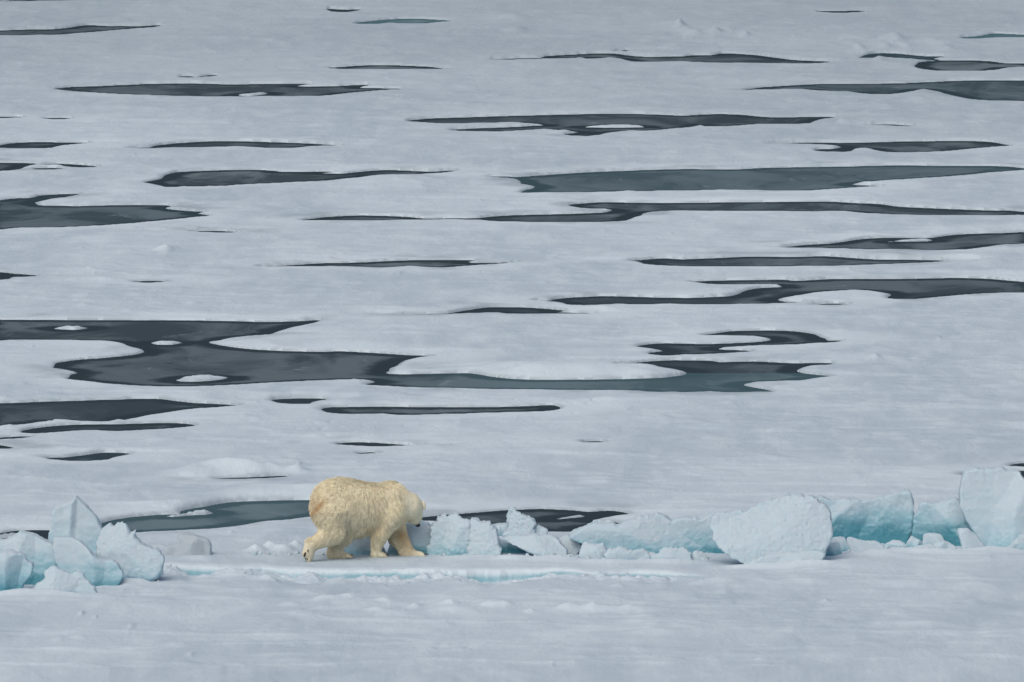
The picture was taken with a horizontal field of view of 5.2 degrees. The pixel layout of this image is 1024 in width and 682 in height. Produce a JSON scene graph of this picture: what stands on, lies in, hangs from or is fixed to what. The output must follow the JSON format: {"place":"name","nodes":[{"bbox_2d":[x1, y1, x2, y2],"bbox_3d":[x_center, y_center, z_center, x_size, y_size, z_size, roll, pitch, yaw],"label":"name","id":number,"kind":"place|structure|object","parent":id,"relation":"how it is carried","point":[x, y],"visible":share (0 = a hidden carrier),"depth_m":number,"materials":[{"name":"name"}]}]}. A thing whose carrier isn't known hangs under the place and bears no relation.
{"place":"outdoors","nodes":[
{"label":"outdoors","id":0,"kind":"place"},
{"bbox_2d":[0,445,12,448],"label":"melt pond","id":1,"kind":"structure","parent":0,"point":[3,447],"depth_m":234.75,"materials":[{"name":"liquid"}]},
{"bbox_2d":[0,437,25,438],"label":"melt pond","id":2,"kind":"structure","parent":0,"point":[11,437],"depth_m":237.00,"materials":[{"name":"liquid"}]},
{"bbox_2d":[0,272,36,279],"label":"melt pond","id":3,"kind":"structure","parent":0,"point":[3,275],"depth_m":278.87,"materials":[{"name":"liquid"}]},
{"bbox_2d":[0,530,49,538],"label":"melt pond","id":4,"kind":"structure","parent":0,"point":[43,533],"depth_m":217.75,"materials":[{"name":"liquid"}]},
{"bbox_2d":[0,163,50,170],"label":"melt pond","id":5,"kind":"structure","parent":0,"point":[8,166],"depth_m":316.97,"materials":[{"name":"liquid"}]},
{"bbox_2d":[0,142,80,147],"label":"melt pond","id":6,"kind":"structure","parent":0,"point":[34,145],"depth_m":325.15,"materials":[{"name":"liquid"}]},
{"bbox_2d":[57,164,96,166],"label":"melt pond","id":7,"kind":"structure","parent":0,"point":[70,165],"depth_m":317.01,"materials":[{"name":"liquid"}]},
{"bbox_2d":[0,25,160,34],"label":"melt pond","id":8,"kind":"structure","parent":0,"point":[85,29],"depth_m":380.83,"materials":[{"name":"liquid"}]},
{"bbox_2d":[46,453,127,460],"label":"melt pond","id":9,"kind":"structure","parent":0,"point":[99,456],"depth_m":232.68,"materials":[{"name":"liquid"}]},
{"bbox_2d":[0,194,209,229],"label":"melt pond","id":10,"kind":"structure","parent":0,"point":[21,212],"depth_m":298.85,"materials":[{"name":"liquid"}]},
{"bbox_2d":[20,423,194,436],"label":"melt pond","id":11,"kind":"structure","parent":0,"point":[128,427],"depth_m":239.21,"materials":[{"name":"liquid"}]},
{"bbox_2d":[0,399,234,425],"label":"melt pond","id":12,"kind":"structure","parent":0,"point":[85,410],"depth_m":243.30,"materials":[{"name":"liquid"}]},
{"bbox_2d":[138,281,163,282],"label":"melt pond","id":13,"kind":"structure","parent":0,"point":[150,281],"depth_m":277.07,"materials":[{"name":"liquid"}]},
{"bbox_2d":[102,500,309,531],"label":"melt pond","id":14,"kind":"structure","parent":0,"point":[229,514],"depth_m":220.56,"materials":[{"name":"liquid"}]},
{"bbox_2d":[57,83,389,95],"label":"melt pond","id":15,"kind":"structure","parent":0,"point":[187,89],"depth_m":350.05,"materials":[{"name":"liquid"}]},
{"bbox_2d":[149,141,322,147],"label":"melt pond","id":16,"kind":"structure","parent":0,"point":[243,143],"depth_m":325.46,"materials":[{"name":"liquid"}]},
{"bbox_2d":[219,476,286,478],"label":"melt pond","id":17,"kind":"structure","parent":0,"point":[254,477],"depth_m":228.44,"materials":[{"name":"liquid"}]},
{"bbox_2d":[145,170,451,186],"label":"melt pond","id":18,"kind":"structure","parent":0,"point":[213,178],"depth_m":312.75,"materials":[{"name":"liquid"}]},
{"bbox_2d":[272,398,325,403],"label":"melt pond","id":19,"kind":"structure","parent":0,"point":[300,401],"depth_m":245.37,"materials":[{"name":"liquid"}]},
{"bbox_2d":[327,9,358,11],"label":"melt pond","id":20,"kind":"structure","parent":0,"point":[337,10],"depth_m":392.59,"materials":[{"name":"liquid"}]},
{"bbox_2d":[338,442,403,445],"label":"melt pond","id":21,"kind":"structure","parent":0,"point":[366,444],"depth_m":235.43,"materials":[{"name":"liquid"}]},
{"bbox_2d":[331,65,441,68],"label":"melt pond","id":22,"kind":"structure","parent":0,"point":[385,67],"depth_m":360.96,"materials":[{"name":"liquid"}]},
{"bbox_2d":[268,260,507,266],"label":"melt pond","id":23,"kind":"structure","parent":0,"point":[438,263],"depth_m":282.61,"materials":[{"name":"liquid"}]},
{"bbox_2d":[357,19,447,23],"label":"melt pond","id":24,"kind":"structure","parent":0,"point":[403,21],"depth_m":386.04,"materials":[{"name":"liquid"}]},
{"bbox_2d":[0,320,831,391],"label":"melt pond","id":25,"kind":"structure","parent":0,"point":[195,352],"depth_m":253.94,"materials":[{"name":"liquid"}]},
{"bbox_2d":[322,405,559,414],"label":"melt pond","id":26,"kind":"structure","parent":0,"point":[403,410],"depth_m":243.28,"materials":[{"name":"liquid"}]},
{"bbox_2d":[0,0,1023,681],"bbox_3d":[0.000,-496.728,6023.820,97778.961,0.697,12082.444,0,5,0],"label":"snow ground","id":27,"kind":"structure","parent":0,"point":[920,398],"depth_m":263.94,"materials":[{"name":"white snow"}]},
{"bbox_2d":[0,549,33,590],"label":"ice boulder","id":28,"kind":"object","parent":27,"relation":"on","point":[16,568],"visible":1,"depth_m":206.70,"materials":[{"name":"blue ice"}]},
{"bbox_2d":[0,530,57,584],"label":"ice slab","id":29,"kind":"structure","parent":27,"relation":"on","point":[35,548],"depth_m":208.16,"materials":[{"name":"white ice"}]},
{"bbox_2d":[33,566,96,592],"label":"ice lump","id":30,"kind":"object","parent":27,"relation":"on","point":[56,578],"visible":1,"depth_m":206.54,"materials":[{"name":"white ice"}]},
{"bbox_2d":[48,495,101,553],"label":"ice block","id":31,"kind":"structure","parent":27,"relation":"on","point":[76,516],"depth_m":210.51,"materials":[{"name":"white ice"}]},
{"bbox_2d":[52,536,123,585],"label":"ice slab","id":32,"kind":"structure","parent":27,"relation":"on","point":[71,555],"depth_m":207.77,"materials":[{"name":"white ice"}]},
{"bbox_2d":[96,521,164,580],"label":"ice boulder","id":33,"kind":"object","parent":27,"relation":"on","point":[132,554],"visible":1,"depth_m":208.72,"materials":[{"name":"white ice"}]},
{"bbox_2d":[164,532,211,554],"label":"ice block","id":34,"kind":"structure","parent":27,"relation":"on","point":[188,543],"depth_m":212.73,"materials":[{"name":"white ice"}]},
{"bbox_2d":[302,476,426,561],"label":"polar bear","id":35,"kind":"object","parent":27,"relation":"on","point":[344,512],"visible":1,"depth_m":212.62},
{"bbox_2d":[344,536,385,554],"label":"ice block","id":36,"kind":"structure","parent":27,"relation":"on","point":[359,546],"depth_m":213.62,"materials":[{"name":"blue ice"}]},
{"bbox_2d":[388,520,430,554],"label":"ice block","id":37,"kind":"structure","parent":27,"relation":"on","point":[419,537],"depth_m":213.75,"materials":[{"name":"white ice"}]},
{"bbox_2d":[426,512,470,554],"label":"ice lump","id":38,"kind":"object","parent":27,"relation":"on","point":[449,534],"visible":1,"depth_m":213.41,"materials":[{"name":"white ice"}]},
{"bbox_2d":[466,517,501,554],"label":"ice lump","id":39,"kind":"object","parent":27,"relation":"on","point":[484,537],"visible":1,"depth_m":213.22,"materials":[{"name":"white ice"}]},
{"bbox_2d":[494,522,507,535],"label":"ice block","id":40,"kind":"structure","parent":27,"relation":"on","point":[502,527],"depth_m":216.12,"materials":[{"name":"white ice"}]},
{"bbox_2d":[499,539,527,552],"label":"ice block","id":41,"kind":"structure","parent":27,"relation":"on","point":[507,547],"depth_m":213.64,"materials":[{"name":"blue ice"}]},
{"bbox_2d":[502,506,536,536],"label":"ice spike","id":42,"kind":"object","parent":27,"relation":"on","point":[518,522],"visible":0.57,"depth_m":215.81,"materials":[{"name":"white ice"}]},
{"bbox_2d":[503,533,567,555],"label":"ice wedge","id":43,"kind":"object","parent":27,"relation":"on","point":[537,544],"visible":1,"depth_m":213.19,"materials":[{"name":"white ice"}]},
{"bbox_2d":[534,525,547,533],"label":"ice lump","id":44,"kind":"object","parent":27,"relation":"on","point":[539,529],"visible":0.38,"depth_m":215.80,"materials":[{"name":"white ice"}]},
{"bbox_2d":[157,543,971,584],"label":"ice rubble","id":45,"kind":"object","parent":27,"relation":"on","point":[886,546],"visible":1,"depth_m":212.85,"materials":[{"name":"white ice"}]},
{"bbox_2d":[559,535,581,554],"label":"ice lump","id":46,"kind":"object","parent":27,"relation":"on","point":[572,547],"visible":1,"depth_m":213.49,"materials":[{"name":"white ice"}]},
{"bbox_2d":[579,541,606,558],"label":"ice lump","id":47,"kind":"object","parent":27,"relation":"on","point":[593,550],"visible":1,"depth_m":212.53,"materials":[{"name":"white ice"}]},
{"bbox_2d":[604,546,649,559],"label":"ice lump","id":48,"kind":"object","parent":27,"relation":"on","point":[619,552],"visible":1,"depth_m":212.45,"materials":[{"name":"white ice"}]},
{"bbox_2d":[569,512,723,552],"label":"ice block","id":49,"kind":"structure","parent":27,"relation":"on","point":[656,532],"depth_m":213.46,"materials":[{"name":"white ice"}]},
{"bbox_2d":[649,547,691,559],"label":"ice lump","id":50,"kind":"object","parent":27,"relation":"on","point":[676,552],"visible":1,"depth_m":212.56,"materials":[{"name":"white ice"}]},
{"bbox_2d":[691,550,706,558],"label":"ice lump","id":51,"kind":"object","parent":27,"relation":"on","point":[696,554],"visible":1,"depth_m":212.75,"materials":[{"name":"white ice"}]},
{"bbox_2d":[710,493,833,563],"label":"ice block","id":52,"kind":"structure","parent":27,"relation":"on","point":[784,523],"depth_m":211.75,"materials":[{"name":"white ice"}]},
{"bbox_2d":[749,550,825,563],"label":"ice lump","id":53,"kind":"object","parent":27,"relation":"on","point":[804,555],"visible":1,"depth_m":211.44,"materials":[{"name":"white ice"}]},
{"bbox_2d":[826,542,841,555],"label":"ice chunk","id":54,"kind":"object","parent":27,"relation":"on","point":[833,548],"visible":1,"depth_m":212.78,"materials":[{"name":"blue ice"}]},
{"bbox_2d":[831,536,850,550],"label":"ice chunk","id":55,"kind":"object","parent":27,"relation":"on","point":[843,543],"visible":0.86,"depth_m":213.69,"materials":[{"name":"white ice"}]},
{"bbox_2d":[817,489,913,543],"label":"ice block","id":56,"kind":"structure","parent":27,"relation":"on","point":[885,519],"depth_m":215.07,"materials":[{"name":"teal ice"}]},
{"bbox_2d":[847,537,884,550],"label":"ice slab","id":57,"kind":"structure","parent":27,"relation":"on","point":[855,544],"depth_m":213.69,"materials":[{"name":"white ice"}]},
{"bbox_2d":[883,540,904,546],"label":"ice chunk","id":58,"kind":"object","parent":27,"relation":"on","point":[896,543],"visible":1,"depth_m":214.59,"materials":[{"name":"white ice"}]},
{"bbox_2d":[906,536,921,546],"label":"ice chunk","id":59,"kind":"object","parent":27,"relation":"on","point":[912,541],"visible":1,"depth_m":214.49,"materials":[{"name":"white ice"}]},
{"bbox_2d":[914,544,935,547],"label":"ice slab","id":60,"kind":"structure","parent":27,"relation":"on","point":[929,545],"depth_m":213.88,"materials":[{"name":"white ice"}]},
{"bbox_2d":[922,533,943,544],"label":"ice chunk","id":61,"kind":"object","parent":27,"relation":"on","point":[930,538],"visible":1,"depth_m":214.32,"materials":[{"name":"white ice"}]},
{"bbox_2d":[911,497,972,545],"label":"ice block","id":62,"kind":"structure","parent":27,"relation":"on","point":[944,518],"depth_m":214.80,"materials":[{"name":"teal ice"}]},
{"bbox_2d":[933,540,953,548],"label":"ice chunk","id":63,"kind":"object","parent":27,"relation":"on","point":[944,544],"visible":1,"depth_m":213.93,"materials":[{"name":"white ice"}]},
{"bbox_2d":[957,528,983,548],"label":"ice shard","id":64,"kind":"object","parent":27,"relation":"on","point":[967,537],"visible":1,"depth_m":213.82,"materials":[{"name":"white ice"}]},
{"bbox_2d":[958,465,1023,546],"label":"ice boulder","id":65,"kind":"object","parent":27,"relation":"on","point":[991,500],"visible":1,"depth_m":214.24,"materials":[{"name":"white ice"}]},
{"bbox_2d":[1007,532,1023,549],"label":"ice block","id":66,"kind":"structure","parent":27,"relation":"on","point":[1017,542],"depth_m":213.68,"materials":[{"name":"white ice"}]},
{"bbox_2d":[448,307,586,313],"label":"melt pond","id":67,"kind":"structure","parent":0,"point":[515,310],"depth_m":268.31,"materials":[{"name":"liquid"}]},
{"bbox_2d":[422,509,627,531],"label":"melt pond","id":68,"kind":"structure","parent":0,"point":[550,520],"depth_m":220.58,"materials":[{"name":"liquid"}]},
{"bbox_2d":[409,114,832,135],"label":"melt pond","id":69,"kind":"structure","parent":0,"point":[579,123],"depth_m":335.40,"materials":[{"name":"liquid"}]},
{"bbox_2d":[494,53,826,62],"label":"melt pond","id":70,"kind":"structure","parent":0,"point":[730,58],"depth_m":365.63,"materials":[{"name":"liquid"}]},
{"bbox_2d":[305,202,1023,221],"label":"melt pond","id":71,"kind":"structure","parent":0,"point":[622,211],"depth_m":300.27,"materials":[{"name":"liquid"}]},
{"bbox_2d":[637,330,837,354],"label":"melt pond","id":72,"kind":"structure","parent":0,"point":[784,337],"depth_m":259.61,"materials":[{"name":"liquid"}]},
{"bbox_2d":[493,165,1023,192],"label":"melt pond","id":73,"kind":"structure","parent":0,"point":[805,178],"depth_m":312.37,"materials":[{"name":"liquid"}]},
{"bbox_2d":[550,278,1023,304],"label":"melt pond","id":74,"kind":"structure","parent":0,"point":[915,288],"depth_m":274.76,"materials":[{"name":"liquid"}]},
{"bbox_2d":[634,256,939,265],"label":"melt pond","id":75,"kind":"structure","parent":0,"point":[788,261],"depth_m":283.28,"materials":[{"name":"liquid"}]},
{"bbox_2d":[817,11,863,12],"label":"melt pond","id":76,"kind":"structure","parent":0,"point":[840,11],"depth_m":391.94,"materials":[{"name":"liquid"}]},
{"bbox_2d":[746,80,1023,100],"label":"melt pond","id":77,"kind":"structure","parent":0,"point":[1009,90],"depth_m":350.57,"materials":[{"name":"liquid"}]},
{"bbox_2d":[797,141,1009,151],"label":"melt pond","id":78,"kind":"structure","parent":0,"point":[914,146],"depth_m":325.15,"materials":[{"name":"liquid"}]},
{"bbox_2d":[788,232,1023,249],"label":"melt pond","id":79,"kind":"structure","parent":0,"point":[962,241],"depth_m":289.36,"materials":[{"name":"liquid"}]},
{"bbox_2d":[859,53,955,61],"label":"melt pond","id":80,"kind":"structure","parent":0,"point":[893,55],"depth_m":366.65,"materials":[{"name":"liquid"}]},
{"bbox_2d":[915,60,1023,70],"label":"melt pond","id":81,"kind":"structure","parent":0,"point":[966,65],"depth_m":361.99,"materials":[{"name":"liquid"}]},
{"bbox_2d":[962,33,1023,37],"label":"melt pond","id":82,"kind":"structure","parent":0,"point":[992,35],"depth_m":377.47,"materials":[{"name":"liquid"}]},
{"bbox_2d":[1010,463,1023,466],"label":"melt pond","id":83,"kind":"structure","parent":0,"point":[1021,464],"depth_m":231.08,"materials":[{"name":"liquid"}]}
]}

